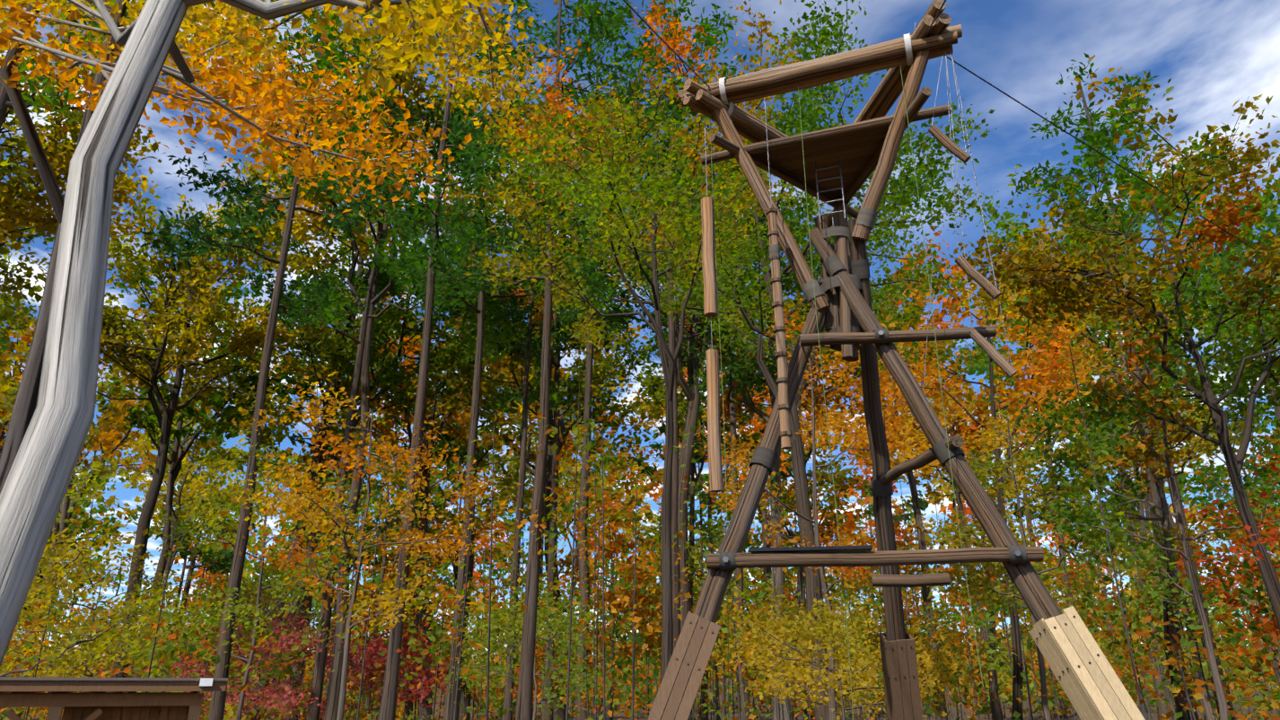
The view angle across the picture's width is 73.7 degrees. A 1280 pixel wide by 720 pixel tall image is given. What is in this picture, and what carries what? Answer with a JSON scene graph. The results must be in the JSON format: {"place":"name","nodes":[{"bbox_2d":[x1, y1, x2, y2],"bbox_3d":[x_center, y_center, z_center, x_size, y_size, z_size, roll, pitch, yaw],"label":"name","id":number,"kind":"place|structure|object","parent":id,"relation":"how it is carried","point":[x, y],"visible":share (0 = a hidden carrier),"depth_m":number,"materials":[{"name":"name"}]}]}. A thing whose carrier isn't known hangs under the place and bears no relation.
{"place":"outdoors","nodes":[
{"label":"outdoors","id":0,"kind":"place"},
{"bbox_2d":[0,655,1279,719],"bbox_3d":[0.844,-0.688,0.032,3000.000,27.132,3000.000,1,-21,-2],"label":"forest floor","id":1,"kind":"structure","parent":0,"point":[1008,715],"depth_m":95.59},
{"bbox_2d":[0,676,227,719],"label":"timber shelter","id":2,"kind":"object","parent":1,"relation":"on","point":[96,701],"visible":1,"depth_m":15.92,"materials":[{"name":"brown wood"}]},
{"bbox_2d":[0,0,394,493],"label":"tree","id":3,"kind":"object","parent":1,"relation":"on","point":[25,405],"visible":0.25,"depth_m":12.88,"materials":[{"name":"brown plant"}]},
{"bbox_2d":[0,0,601,666],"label":"oak tree","id":4,"kind":"object","parent":1,"relation":"on","point":[151,38],"visible":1,"depth_m":10.64,"materials":[{"name":"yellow plant"}]},
{"bbox_2d":[1,32,1135,719],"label":"forest trees","id":5,"kind":"object","parent":1,"relation":"on","point":[325,345],"visible":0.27,"depth_m":47.10,"materials":[{"name":"green plant"}]},
{"bbox_2d":[0,0,1279,719],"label":"forest trees","id":6,"kind":"object","parent":1,"relation":"on","point":[598,180],"visible":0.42,"depth_m":34.31,"materials":[{"name":"green plant"}]},
{"bbox_2d":[0,0,1279,719],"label":"forest trees","id":7,"kind":"object","parent":1,"relation":"on","point":[905,188],"visible":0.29,"depth_m":33.31,"materials":[{"name":"green plant"}]},
{"bbox_2d":[0,0,1279,719],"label":"forest trees","id":8,"kind":"object","parent":1,"relation":"on","point":[27,207],"visible":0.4,"depth_m":31.71,"materials":[{"name":"green plant"}]},
{"bbox_2d":[0,269,1279,719],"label":"trees","id":9,"kind":"object","parent":1,"relation":"on","point":[831,630],"visible":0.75,"depth_m":26.04,"materials":[{"name":"yellow plant"}]},
{"bbox_2d":[0,347,1279,719],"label":"brush saplings","id":10,"kind":"object","parent":1,"relation":"on","point":[1246,683],"visible":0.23,"depth_m":33.13,"materials":[{"name":"green plant"}]},
{"bbox_2d":[0,245,1279,719],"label":"trees","id":11,"kind":"object","parent":1,"relation":"on","point":[280,698],"visible":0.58,"depth_m":30.73,"materials":[{"name":"green plant"}]},
{"bbox_2d":[1,436,1279,717],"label":"forest trees","id":12,"kind":"object","parent":1,"relation":"on","point":[477,576],"depth_m":105.30,"materials":[{"name":"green plant"}]},
{"bbox_2d":[622,0,1271,719],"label":"climbing tower","id":13,"kind":"structure","parent":1,"relation":"on","point":[835,167],"depth_m":19.61,"materials":[{"name":"brown wood"}]},
{"bbox_2d":[0,0,1279,664],"label":"sky","id":14,"kind":"structure","parent":0,"point":[1215,55],"materials":[{"name":"blue"}]}
]}

